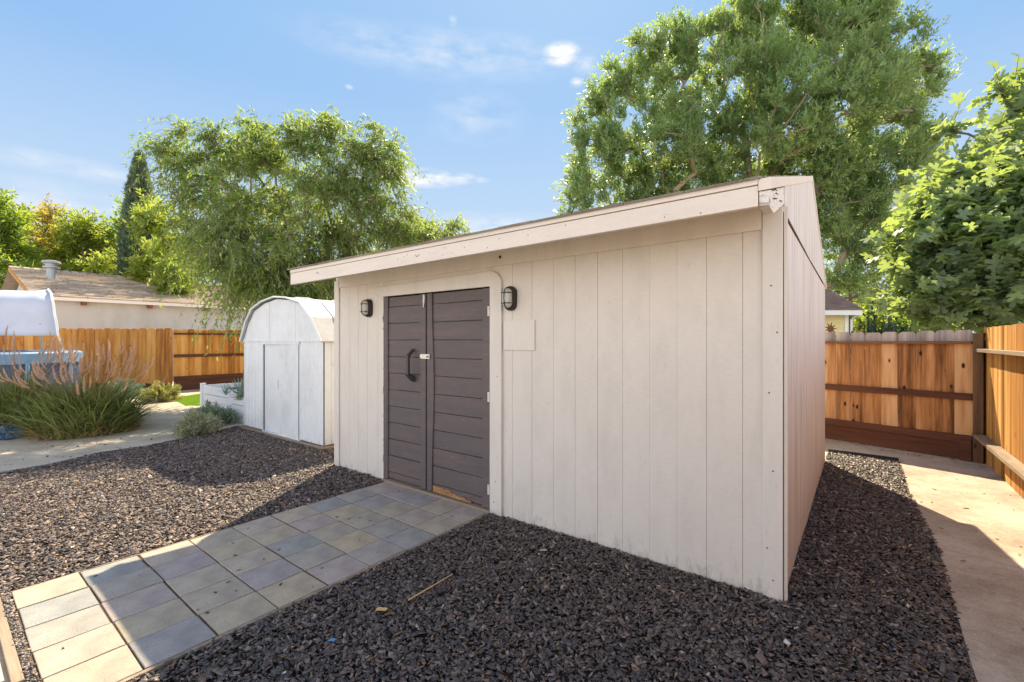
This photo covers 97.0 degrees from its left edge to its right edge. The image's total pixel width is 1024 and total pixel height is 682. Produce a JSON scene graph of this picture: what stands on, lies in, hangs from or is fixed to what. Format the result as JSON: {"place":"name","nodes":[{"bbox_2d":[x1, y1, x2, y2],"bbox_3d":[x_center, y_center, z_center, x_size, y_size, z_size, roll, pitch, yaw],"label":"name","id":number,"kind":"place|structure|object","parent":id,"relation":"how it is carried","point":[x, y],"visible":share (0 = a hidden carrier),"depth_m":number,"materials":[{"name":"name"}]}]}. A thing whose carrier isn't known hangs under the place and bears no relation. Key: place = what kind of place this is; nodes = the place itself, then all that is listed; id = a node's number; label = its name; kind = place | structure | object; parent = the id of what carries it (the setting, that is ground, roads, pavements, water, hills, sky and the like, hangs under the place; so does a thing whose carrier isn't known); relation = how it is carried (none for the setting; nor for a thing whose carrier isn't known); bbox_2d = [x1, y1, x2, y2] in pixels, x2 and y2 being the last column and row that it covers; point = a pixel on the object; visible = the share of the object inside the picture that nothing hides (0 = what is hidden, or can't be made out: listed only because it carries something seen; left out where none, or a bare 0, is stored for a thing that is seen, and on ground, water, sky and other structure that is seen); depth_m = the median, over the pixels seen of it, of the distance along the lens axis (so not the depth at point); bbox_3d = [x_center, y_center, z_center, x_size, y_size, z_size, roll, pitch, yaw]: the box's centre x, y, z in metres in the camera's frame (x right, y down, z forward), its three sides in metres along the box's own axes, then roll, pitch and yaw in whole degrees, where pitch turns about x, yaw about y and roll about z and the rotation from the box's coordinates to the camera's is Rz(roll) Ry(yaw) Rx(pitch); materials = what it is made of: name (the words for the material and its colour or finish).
{"place":"outdoors","nodes":[
{"label":"outdoors","id":0,"kind":"place"},
{"bbox_2d":[0,664,3,681],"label":"patio","id":1,"kind":"structure","parent":0,"point":[1,677],"depth_m":2.01,"materials":[{"name":"concrete"}]},
{"bbox_2d":[0,325,91,425],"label":"fountain grass","id":2,"kind":"object","parent":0,"point":[9,396],"depth_m":7.89,"materials":[{"name":"plant"}]},
{"bbox_2d":[0,335,178,440],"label":"fountain grass","id":3,"kind":"object","parent":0,"point":[80,411],"depth_m":7.13,"materials":[{"name":"green plant"}]},
{"bbox_2d":[176,393,199,405],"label":"lawn","id":4,"kind":"structure","parent":0,"point":[188,400],"depth_m":11.31,"materials":[{"name":"green plant"}]},
{"bbox_2d":[0,381,986,681],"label":"ground","id":5,"kind":"structure","parent":0,"point":[34,451],"depth_m":6.50,"materials":[{"name":"beige concrete"}]},
{"bbox_2d":[0,425,25,439],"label":"tarp","id":6,"kind":"object","parent":5,"relation":"on","point":[4,433],"visible":0.56,"depth_m":7.02,"materials":[{"name":"blue plastic"}]},
{"bbox_2d":[0,186,53,289],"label":"broadleaf tree","id":7,"kind":"object","parent":5,"relation":"on","point":[14,242],"visible":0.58,"depth_m":24.20,"materials":[{"name":"green plant"}]},
{"bbox_2d":[0,350,82,394],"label":"frame pool","id":8,"kind":"structure","parent":5,"relation":"on","point":[27,358],"depth_m":10.11,"materials":[{"name":"plastic"}]},
{"bbox_2d":[0,288,64,352],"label":"pool canopy","id":9,"kind":"object","parent":8,"relation":"on","point":[27,313],"visible":0.95,"depth_m":9.86,"materials":[{"name":"white fabric"}]},
{"bbox_2d":[8,192,83,269],"bbox_3d":[-29.476,-3.782,27.938,5.016,10.776,5.999,0,0,0],"label":"broadleaf tree","id":10,"kind":"object","parent":5,"relation":"on","point":[46,215],"visible":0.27,"depth_m":27.67,"materials":[{"name":"yellow plant"}]},
{"bbox_2d":[13,206,118,274],"bbox_3d":[-25.514,-3.335,27.572,6.705,9.881,5.534,0,0,0],"label":"broadleaf tree","id":11,"kind":"object","parent":5,"relation":"on","point":[77,232],"visible":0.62,"depth_m":26.77,"materials":[{"name":"green plant"}]},
{"bbox_2d":[0,328,172,389],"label":"wooden fence","id":12,"kind":"object","parent":5,"relation":"on","point":[152,343],"visible":0.53,"depth_m":13.63,"materials":[{"name":"brown wood"}]},
{"bbox_2d":[90,195,123,273],"bbox_3d":[-25.150,-4.061,30.076,4.956,11.333,4.811,0,0,-36],"label":"broadleaf tree","id":13,"kind":"object","parent":5,"relation":"on","point":[115,223],"visible":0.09,"depth_m":29.63,"materials":[{"name":"green plant"}]},
{"bbox_2d":[101,377,145,396],"bbox_3d":[-10.192,1.220,11.934,1.163,0.597,1.101,0,0,-25],"label":"lavender shrub","id":14,"kind":"object","parent":5,"relation":"on","point":[133,388],"visible":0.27,"depth_m":11.90,"materials":[{"name":"green plant"}]},
{"bbox_2d":[13,425,238,471],"bbox_3d":[-5.285,1.490,6.335,0.186,0.020,3.363,0,0,20],"label":"bed edging","id":15,"kind":"object","parent":5,"relation":"on","point":[128,448],"visible":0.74,"depth_m":6.19,"materials":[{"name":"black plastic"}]},
{"bbox_2d":[113,150,158,277],"bbox_3d":[-19.329,-4.159,23.514,2.471,11.517,2.404,0,0,0],"label":"cypress tree","id":16,"kind":"object","parent":5,"relation":"on","point":[123,241],"visible":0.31,"depth_m":22.98,"materials":[{"name":"green plant"}]},
{"bbox_2d":[137,379,185,401],"bbox_3d":[-8.740,1.229,11.194,1.013,0.575,0.986,0,0,0],"label":"shrub","id":17,"kind":"object","parent":5,"relation":"on","point":[172,392],"visible":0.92,"depth_m":11.13,"materials":[{"name":"yellow plant"}]},
{"bbox_2d":[1,266,331,330],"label":"stucco house","id":18,"kind":"structure","parent":5,"relation":"on","point":[85,300],"depth_m":17.89,"materials":[{"name":"beige paint"}]},
{"bbox_2d":[41,260,60,279],"bbox_3d":[-18.501,-2.819,18.200,0.576,0.834,0.576,0,0,0],"label":"roof vent","id":19,"kind":"object","parent":18,"relation":"on","point":[51,266],"visible":0.94,"depth_m":18.08,"materials":[{"name":"white metal"}]},
{"bbox_2d":[117,187,217,294],"bbox_3d":[-16.204,-2.787,21.037,4.707,8.784,4.848,0,0,0],"label":"broadleaf tree","id":20,"kind":"object","parent":5,"relation":"on","point":[143,268],"visible":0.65,"depth_m":20.46,"materials":[{"name":"green plant"}]},
{"bbox_2d":[0,431,380,592],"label":"mulch bed","id":21,"kind":"object","parent":5,"relation":"on","point":[44,545],"visible":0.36,"depth_m":4.00,"materials":[{"name":"grey gravel"}]},
{"bbox_2d":[0,422,382,594],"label":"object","id":22,"kind":"object","parent":21,"relation":"on","point":[236,434],"visible":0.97,"depth_m":4.41,"materials":[{"name":"grey gravel"}]},
{"bbox_2d":[170,408,229,438],"bbox_3d":[-5.107,1.276,7.270,0.747,0.478,0.737,0,0,25],"label":"lavender shrub","id":23,"kind":"object","parent":21,"relation":"on","point":[194,422],"visible":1,"depth_m":7.18,"materials":[{"name":"green plant"}]},
{"bbox_2d":[239,296,333,449],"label":"metal shed","id":24,"kind":"structure","parent":21,"relation":"on","point":[288,368],"depth_m":6.79,"materials":[{"name":"white metal"}]},
{"bbox_2d":[265,344,278,433],"bbox_3d":[-3.794,0.738,7.177,0.510,1.405,0.012,0,0,38],"label":"door","id":25,"kind":"structure","parent":24,"relation":"in","point":[271,351],"depth_m":7.18,"materials":[{"name":"white paint"}]},
{"bbox_2d":[279,345,298,439],"bbox_3d":[-3.367,0.740,6.827,0.605,1.410,0.012,0,0,38],"label":"door","id":26,"kind":"structure","parent":24,"relation":"in","point":[288,354],"depth_m":6.82,"materials":[{"name":"white paint"}]},
{"bbox_2d":[173,329,243,390],"bbox_3d":[-7.412,0.574,17.152,0.121,1.891,8.970,0,0,38],"label":"wooden fence","id":27,"kind":"object","parent":5,"relation":"on","point":[194,367],"visible":0.21,"depth_m":14.29,"materials":[{"name":"brown wood"}]},
{"bbox_2d":[196,399,241,424],"bbox_3d":[-5.374,1.257,8.093,0.944,0.500,0.872,0,0,0],"label":"lavender shrub","id":28,"kind":"object","parent":5,"relation":"on","point":[227,414],"visible":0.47,"depth_m":8.10,"materials":[{"name":"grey plant"}]},
{"bbox_2d":[200,382,243,422],"bbox_3d":[-5.588,1.234,9.665,3.150,0.552,1.449,0,0,38],"label":"raised planter","id":29,"kind":"object","parent":5,"relation":"on","point":[212,393],"visible":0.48,"depth_m":9.69,"materials":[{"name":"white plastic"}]},
{"bbox_2d":[220,385,230,394],"bbox_3d":[-5.827,0.990,9.238,0.288,0.231,0.259,0,0,0],"label":"agave plant","id":30,"kind":"object","parent":29,"relation":"in","point":[226,390],"visible":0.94,"depth_m":9.21,"materials":[{"name":"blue plant"}]},
{"bbox_2d":[226,377,243,393],"bbox_3d":[-5.253,0.851,8.747,0.574,0.516,0.655,0,0,-16],"label":"agave plant","id":31,"kind":"object","parent":29,"relation":"in","point":[239,388],"visible":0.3,"depth_m":8.67,"materials":[{"name":"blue plant"}]},
{"bbox_2d":[234,388,243,400],"bbox_3d":[-4.908,0.968,8.477,0.528,0.274,0.535,0,0,-17],"label":"planter shrub","id":32,"kind":"object","parent":29,"relation":"on","point":[240,394],"visible":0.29,"depth_m":8.34,"materials":[{"name":"green plant"}]},
{"bbox_2d":[0,482,487,681],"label":"paver path","id":33,"kind":"structure","parent":5,"relation":"on","point":[127,619],"depth_m":2.75,"materials":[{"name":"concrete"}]},
{"bbox_2d":[120,103,470,360],"bbox_3d":[-5.382,-2.370,12.142,9.810,7.954,5.516,0,0,0],"label":"weeping tree","id":34,"kind":"object","parent":5,"relation":"on","point":[251,278],"visible":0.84,"depth_m":11.73,"materials":[{"name":"green plant"}]},
{"bbox_2d":[327,203,459,298],"bbox_3d":[-5.864,-2.471,21.972,7.576,8.154,4.855,0,0,0],"label":"broadleaf tree","id":35,"kind":"object","parent":5,"relation":"on","point":[420,218],"visible":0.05,"depth_m":21.39,"materials":[{"name":"green plant"}]},
{"bbox_2d":[132,455,973,681],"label":"mulch bed","id":36,"kind":"object","parent":5,"relation":"on","point":[565,650],"visible":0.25,"depth_m":2.37,"materials":[{"name":"black gravel"}]},
{"bbox_2d":[124,452,977,681],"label":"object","id":37,"kind":"object","parent":36,"relation":"on","point":[411,666],"visible":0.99,"depth_m":2.45,"materials":[{"name":"black gravel"}]},
{"bbox_2d":[376,607,387,610],"bbox_3d":[-0.714,1.470,2.487,0.063,0.007,0.021,0,0,4],"label":"wood splinter","id":38,"kind":"object","parent":37,"relation":"on","point":[381,609],"visible":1,"depth_m":2.48,"materials":[{"name":"wood"}]},
{"bbox_2d":[408,574,451,600],"bbox_3d":[-0.479,1.468,2.713,0.013,0.012,0.357,0,0,37],"label":"dry stick","id":39,"kind":"object","parent":37,"relation":"on","point":[428,588],"visible":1,"depth_m":2.68,"materials":[{"name":"wood"}]},
{"bbox_2d":[131,455,957,681],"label":"straw litter","id":40,"kind":"object","parent":37,"relation":"on","point":[613,588],"visible":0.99,"depth_m":2.51,"materials":[{"name":"beige plant"}]},
{"bbox_2d":[287,175,826,601],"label":"garden shed","id":41,"kind":"structure","parent":5,"relation":"on","point":[644,378],"depth_m":3.28,"materials":[{"name":"paint"}]},
{"bbox_2d":[382,294,426,488],"bbox_3d":[-1.121,0.499,4.632,0.677,1.922,0.139,0,0,38],"label":"door","id":42,"kind":"structure","parent":41,"relation":"in","point":[405,317],"depth_m":4.64,"materials":[{"name":"paint"}]},
{"bbox_2d":[420,288,489,507],"bbox_3d":[-0.535,0.499,4.212,0.914,1.922,0.090,0,0,38],"label":"door","id":43,"kind":"structure","parent":41,"relation":"in","point":[457,356],"depth_m":4.18,"materials":[{"name":"paint"}]},
{"bbox_2d":[549,0,966,317],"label":"tall tree","id":44,"kind":"object","parent":5,"relation":"on","point":[847,174],"visible":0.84,"depth_m":21.72,"materials":[{"name":"green plant"}]},
{"bbox_2d":[843,292,858,332],"bbox_3d":[13.600,-0.225,18.200,0.140,3.450,0.800,0,0,0],"label":"utility pole","id":45,"kind":"object","parent":5,"relation":"on","point":[850,297],"visible":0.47,"depth_m":18.15,"materials":[{"name":"brown wood"}]},
{"bbox_2d":[828,449,898,460],"bbox_3d":[4.523,1.475,5.855,0.722,0.050,0.020,0,0,42],"label":"bed edging","id":46,"kind":"object","parent":5,"relation":"on","point":[865,454],"visible":0.77,"depth_m":5.84,"materials":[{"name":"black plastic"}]},
{"bbox_2d":[852,288,907,333],"bbox_3d":[28.019,-1.302,33.988,6.881,5.825,4.879,0,0,0],"label":"broadleaf tree","id":47,"kind":"object","parent":5,"relation":"on","point":[862,318],"visible":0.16,"depth_m":33.26,"materials":[{"name":"green plant"}]},
{"bbox_2d":[848,301,912,334],"bbox_3d":[7.612,0.332,9.108,1.479,2.346,1.472,0,0,0],"label":"round bush","id":48,"kind":"object","parent":5,"relation":"on","point":[871,327],"visible":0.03,"depth_m":9.26,"materials":[{"name":"green plant"}]},
{"bbox_2d":[825,330,984,463],"bbox_3d":[3.927,0.686,8.280,0.106,1.669,6.605,0,0,-34],"label":"wooden fence","id":49,"kind":"object","parent":5,"relation":"on","point":[922,392],"visible":0.44,"depth_m":6.16,"materials":[{"name":"brown wood"}]},
{"bbox_2d":[880,311,973,333],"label":"broadleaf tree","id":50,"kind":"object","parent":5,"relation":"on","point":[905,320],"visible":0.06,"depth_m":29.83,"materials":[{"name":"green plant"}]},
{"bbox_2d":[835,440,1023,661],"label":"leaf litter","id":51,"kind":"object","parent":5,"relation":"on","point":[934,489],"visible":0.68,"depth_m":5.66,"materials":[{"name":"brown plant"}]},
{"bbox_2d":[859,52,1023,332],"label":"fig tree","id":52,"kind":"object","parent":5,"relation":"on","point":[953,238],"visible":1,"depth_m":6.72,"materials":[{"name":"green plant"}]},
{"bbox_2d":[897,457,1023,568],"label":"concrete walk","id":53,"kind":"structure","parent":5,"relation":"on","point":[996,510],"depth_m":4.01,"materials":[{"name":"beige concrete"}]},
{"bbox_2d":[939,549,1023,681],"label":"concrete walk","id":54,"kind":"structure","parent":5,"relation":"on","point":[988,596],"depth_m":2.48,"materials":[{"name":"beige concrete"}]},
{"bbox_2d":[972,323,1023,498],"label":"wooden fence","id":55,"kind":"object","parent":5,"relation":"on","point":[1001,440],"visible":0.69,"depth_m":4.75,"materials":[{"name":"brown wood"}]},
{"bbox_2d":[0,0,1023,332],"label":"sky","id":56,"kind":"structure","parent":0,"point":[478,90],"materials":[{"name":"blue"}]},
{"bbox_2d":[825,289,863,334],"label":"yellow house","id":57,"kind":"structure","parent":0,"point":[839,309],"depth_m":14.98,"materials":[{"name":"yellow paint"}]},
{"bbox_2d":[825,322,835,332],"bbox_3d":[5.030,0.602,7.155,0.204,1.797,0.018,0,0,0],"label":"star ornament","id":58,"kind":"object","parent":57,"relation":"attached to","point":[830,328],"visible":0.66,"depth_m":7.15,"materials":[{"name":"metal"}]}
]}

